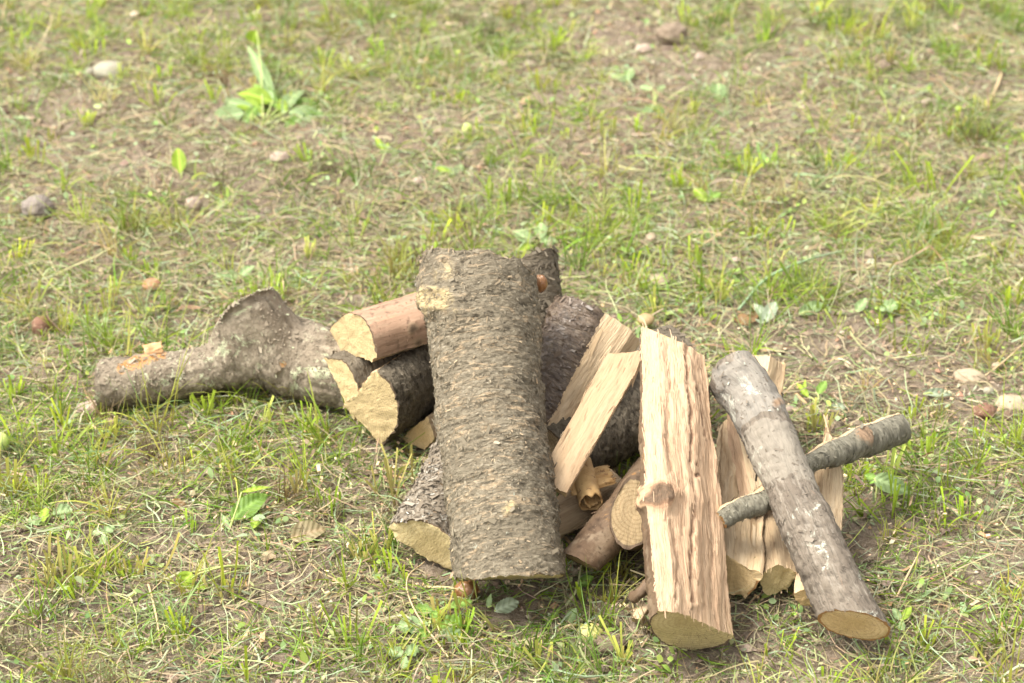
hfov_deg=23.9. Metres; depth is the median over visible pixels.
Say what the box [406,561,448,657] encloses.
dry stalk
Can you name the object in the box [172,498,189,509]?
dead leaf
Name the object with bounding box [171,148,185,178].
seedling
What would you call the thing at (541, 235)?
seedling
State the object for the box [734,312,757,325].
dead leaf
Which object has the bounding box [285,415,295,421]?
dead leaf
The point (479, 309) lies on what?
round log
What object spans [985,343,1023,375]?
dry stalk
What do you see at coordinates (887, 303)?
weed leaf
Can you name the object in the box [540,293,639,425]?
halved log
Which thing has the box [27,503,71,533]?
buttercup
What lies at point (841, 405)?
weed leaf
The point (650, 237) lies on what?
stone
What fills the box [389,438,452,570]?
flaky log
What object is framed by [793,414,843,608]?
spiked log
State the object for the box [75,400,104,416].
stone
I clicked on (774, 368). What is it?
blocky split log
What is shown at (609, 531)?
forked log
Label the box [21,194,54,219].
stone
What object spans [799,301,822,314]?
weed leaf
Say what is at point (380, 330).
peeled log
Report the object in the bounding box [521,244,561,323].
back log
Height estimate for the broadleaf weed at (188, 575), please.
0.028 m
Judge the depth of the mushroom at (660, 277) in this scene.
3.32 m
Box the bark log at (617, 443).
[547,324,712,495]
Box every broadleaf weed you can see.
[176,566,248,589]
[212,30,323,130]
[213,265,257,281]
[221,486,269,532]
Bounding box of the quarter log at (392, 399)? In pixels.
[343,344,435,444]
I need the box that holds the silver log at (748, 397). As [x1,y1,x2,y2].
[709,350,890,640]
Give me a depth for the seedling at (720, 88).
3.90 m
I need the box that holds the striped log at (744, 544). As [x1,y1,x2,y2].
[715,420,765,597]
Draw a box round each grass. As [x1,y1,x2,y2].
[0,0,1023,682]
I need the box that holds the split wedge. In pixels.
[324,350,404,420]
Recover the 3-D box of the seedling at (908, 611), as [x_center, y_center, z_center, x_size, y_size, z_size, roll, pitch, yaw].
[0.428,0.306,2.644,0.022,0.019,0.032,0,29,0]
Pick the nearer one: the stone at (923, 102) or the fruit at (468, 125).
the fruit at (468, 125)
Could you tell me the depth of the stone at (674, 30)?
4.10 m
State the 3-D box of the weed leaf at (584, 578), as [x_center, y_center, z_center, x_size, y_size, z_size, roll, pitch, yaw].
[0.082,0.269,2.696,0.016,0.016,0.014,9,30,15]
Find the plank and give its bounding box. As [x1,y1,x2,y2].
[551,346,639,498]
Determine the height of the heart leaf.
0.028 m
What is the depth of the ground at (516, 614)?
3.38 m
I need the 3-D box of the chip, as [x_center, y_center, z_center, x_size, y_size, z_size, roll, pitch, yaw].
[0.140,0.294,2.629,0.014,0.024,0.035,17,33,28]
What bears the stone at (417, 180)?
on the ground at (516, 614)
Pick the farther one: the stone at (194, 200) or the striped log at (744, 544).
the stone at (194, 200)
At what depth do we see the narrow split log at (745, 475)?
2.74 m
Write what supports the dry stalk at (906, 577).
on the ground at (516, 614)
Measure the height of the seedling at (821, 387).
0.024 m
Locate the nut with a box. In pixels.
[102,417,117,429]
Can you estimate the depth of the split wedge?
2.94 m
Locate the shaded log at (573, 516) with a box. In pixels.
[556,469,620,537]
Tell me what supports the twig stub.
on the ground at (516, 614)
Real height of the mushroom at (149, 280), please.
0.021 m
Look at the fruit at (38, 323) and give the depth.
3.21 m
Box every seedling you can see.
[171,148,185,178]
[375,137,388,148]
[436,164,463,181]
[513,223,558,250]
[611,68,634,82]
[640,84,665,115]
[693,188,720,201]
[710,83,726,100]
[797,379,826,407]
[892,607,911,631]
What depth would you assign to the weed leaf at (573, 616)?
2.63 m
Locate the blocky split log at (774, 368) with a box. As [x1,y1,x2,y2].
[754,355,786,395]
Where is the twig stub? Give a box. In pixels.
[628,579,646,603]
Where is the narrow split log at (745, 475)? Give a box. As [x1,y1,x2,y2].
[727,414,761,496]
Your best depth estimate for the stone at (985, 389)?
3.08 m
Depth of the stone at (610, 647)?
2.59 m
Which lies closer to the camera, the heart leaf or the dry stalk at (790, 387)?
the heart leaf
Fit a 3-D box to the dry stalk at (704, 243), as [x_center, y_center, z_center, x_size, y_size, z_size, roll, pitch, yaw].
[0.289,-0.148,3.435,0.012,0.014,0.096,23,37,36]
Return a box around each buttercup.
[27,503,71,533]
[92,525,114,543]
[386,598,471,668]
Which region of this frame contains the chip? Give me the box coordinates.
[629,597,648,622]
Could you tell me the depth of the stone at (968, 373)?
3.10 m
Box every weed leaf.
[486,594,518,613]
[565,608,576,623]
[578,575,593,586]
[754,302,777,325]
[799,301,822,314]
[830,403,844,410]
[855,298,866,311]
[879,298,897,322]
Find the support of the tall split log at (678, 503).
on the ground at (516, 614)
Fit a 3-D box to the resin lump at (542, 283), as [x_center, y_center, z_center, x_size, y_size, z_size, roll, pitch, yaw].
[0.032,-0.066,2.770,0.018,0.023,0.015,0,29,0]
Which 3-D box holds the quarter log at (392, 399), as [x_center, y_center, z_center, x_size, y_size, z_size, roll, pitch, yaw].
[-0.095,0.022,2.965,0.120,0.167,0.248,26,38,38]
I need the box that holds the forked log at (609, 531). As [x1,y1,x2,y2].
[563,457,642,570]
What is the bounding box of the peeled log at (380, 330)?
[329,292,427,361]
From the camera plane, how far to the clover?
3.27 m
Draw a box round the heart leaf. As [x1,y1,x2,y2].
[865,472,912,500]
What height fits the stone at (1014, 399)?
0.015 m
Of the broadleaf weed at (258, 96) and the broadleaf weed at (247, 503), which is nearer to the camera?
the broadleaf weed at (247, 503)
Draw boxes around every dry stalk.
[147,584,161,658]
[190,565,249,579]
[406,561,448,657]
[690,11,722,24]
[692,224,732,250]
[783,379,820,394]
[896,549,920,595]
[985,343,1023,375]
[987,73,1002,104]
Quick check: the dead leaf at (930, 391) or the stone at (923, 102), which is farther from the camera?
the stone at (923, 102)
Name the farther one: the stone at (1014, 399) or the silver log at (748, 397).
the stone at (1014, 399)
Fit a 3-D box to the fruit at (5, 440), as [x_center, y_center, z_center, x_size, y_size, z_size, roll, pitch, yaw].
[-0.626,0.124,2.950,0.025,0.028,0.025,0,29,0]
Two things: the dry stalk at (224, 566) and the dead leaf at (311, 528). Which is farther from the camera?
the dead leaf at (311, 528)
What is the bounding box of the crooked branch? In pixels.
[717,413,912,528]
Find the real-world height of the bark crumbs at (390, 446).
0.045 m
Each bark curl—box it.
[570,465,616,495]
[575,457,602,510]
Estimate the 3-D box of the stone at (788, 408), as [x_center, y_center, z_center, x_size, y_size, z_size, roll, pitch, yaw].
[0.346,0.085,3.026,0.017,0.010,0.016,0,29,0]
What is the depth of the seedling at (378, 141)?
3.70 m
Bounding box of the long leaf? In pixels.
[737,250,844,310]
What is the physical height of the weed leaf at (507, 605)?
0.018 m
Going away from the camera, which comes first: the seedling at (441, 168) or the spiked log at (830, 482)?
the spiked log at (830, 482)
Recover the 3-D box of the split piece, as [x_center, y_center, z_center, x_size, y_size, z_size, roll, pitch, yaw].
[-0.074,0.080,2.966,0.073,0.072,0.130,25,37,37]
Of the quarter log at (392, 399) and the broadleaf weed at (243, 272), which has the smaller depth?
the quarter log at (392, 399)
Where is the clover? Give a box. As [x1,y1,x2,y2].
[0,0,1023,682]
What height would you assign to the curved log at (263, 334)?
0.177 m
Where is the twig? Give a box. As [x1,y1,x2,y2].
[557,624,580,631]
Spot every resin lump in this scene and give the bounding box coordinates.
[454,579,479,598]
[537,274,547,292]
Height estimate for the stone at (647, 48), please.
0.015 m
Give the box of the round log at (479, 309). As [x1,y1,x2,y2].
[414,246,565,581]
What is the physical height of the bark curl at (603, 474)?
0.017 m
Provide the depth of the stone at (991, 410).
3.01 m
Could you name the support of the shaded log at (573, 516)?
on the ground at (516, 614)
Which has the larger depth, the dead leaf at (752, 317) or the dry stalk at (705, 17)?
the dry stalk at (705, 17)
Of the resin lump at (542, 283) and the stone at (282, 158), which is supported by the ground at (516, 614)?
the stone at (282, 158)
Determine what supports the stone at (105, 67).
on the ground at (516, 614)
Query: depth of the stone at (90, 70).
3.98 m
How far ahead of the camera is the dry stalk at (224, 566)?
2.69 m
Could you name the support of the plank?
on the round log at (479, 309)
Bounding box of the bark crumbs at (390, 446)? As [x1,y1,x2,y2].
[0,224,1023,682]
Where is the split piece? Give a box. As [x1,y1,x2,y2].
[399,412,436,449]
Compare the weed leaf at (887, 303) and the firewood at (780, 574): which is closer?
the firewood at (780, 574)
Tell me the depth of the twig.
2.62 m
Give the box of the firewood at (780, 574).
[760,510,796,597]
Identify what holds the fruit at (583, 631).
on the ground at (516, 614)
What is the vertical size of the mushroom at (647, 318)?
0.031 m
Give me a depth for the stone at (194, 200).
3.53 m
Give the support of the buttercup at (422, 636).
on the ground at (516, 614)
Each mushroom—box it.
[142,278,160,290]
[638,313,654,327]
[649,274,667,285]
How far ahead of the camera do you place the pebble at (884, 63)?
3.98 m
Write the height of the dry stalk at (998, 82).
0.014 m
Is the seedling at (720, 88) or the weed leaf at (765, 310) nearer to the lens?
the weed leaf at (765, 310)
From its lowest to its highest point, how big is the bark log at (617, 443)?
0.127 m
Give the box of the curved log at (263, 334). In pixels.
[94,286,349,413]
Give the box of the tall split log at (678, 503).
[635,322,733,651]
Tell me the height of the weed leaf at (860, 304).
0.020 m
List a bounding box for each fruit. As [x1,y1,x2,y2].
[0,432,9,452]
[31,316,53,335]
[462,123,471,131]
[577,623,603,641]
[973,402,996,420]
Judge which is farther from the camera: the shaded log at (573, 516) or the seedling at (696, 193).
the seedling at (696, 193)
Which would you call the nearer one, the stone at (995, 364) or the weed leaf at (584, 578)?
the weed leaf at (584, 578)
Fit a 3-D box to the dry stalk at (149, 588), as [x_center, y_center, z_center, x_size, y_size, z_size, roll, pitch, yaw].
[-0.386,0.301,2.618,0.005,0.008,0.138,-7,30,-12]
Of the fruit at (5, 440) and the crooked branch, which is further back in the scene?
the fruit at (5, 440)
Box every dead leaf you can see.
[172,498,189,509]
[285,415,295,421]
[291,520,325,542]
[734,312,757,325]
[923,388,951,396]
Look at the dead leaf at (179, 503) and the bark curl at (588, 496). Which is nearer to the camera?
the bark curl at (588, 496)
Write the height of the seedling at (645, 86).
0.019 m
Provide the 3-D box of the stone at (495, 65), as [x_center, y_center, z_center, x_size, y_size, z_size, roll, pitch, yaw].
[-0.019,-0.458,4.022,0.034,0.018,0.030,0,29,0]
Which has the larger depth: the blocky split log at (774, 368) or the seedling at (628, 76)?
the seedling at (628, 76)
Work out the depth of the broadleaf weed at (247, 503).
2.80 m
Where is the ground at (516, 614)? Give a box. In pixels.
[0,0,1023,682]
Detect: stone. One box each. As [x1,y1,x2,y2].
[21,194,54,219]
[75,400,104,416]
[85,67,94,77]
[93,61,124,78]
[185,197,201,211]
[270,151,288,162]
[413,177,424,186]
[491,60,509,69]
[635,44,652,53]
[644,233,657,246]
[786,405,794,412]
[921,99,931,104]
[952,368,985,385]
[983,387,994,394]
[992,362,1001,370]
[994,394,1023,411]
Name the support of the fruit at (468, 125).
on the ground at (516, 614)

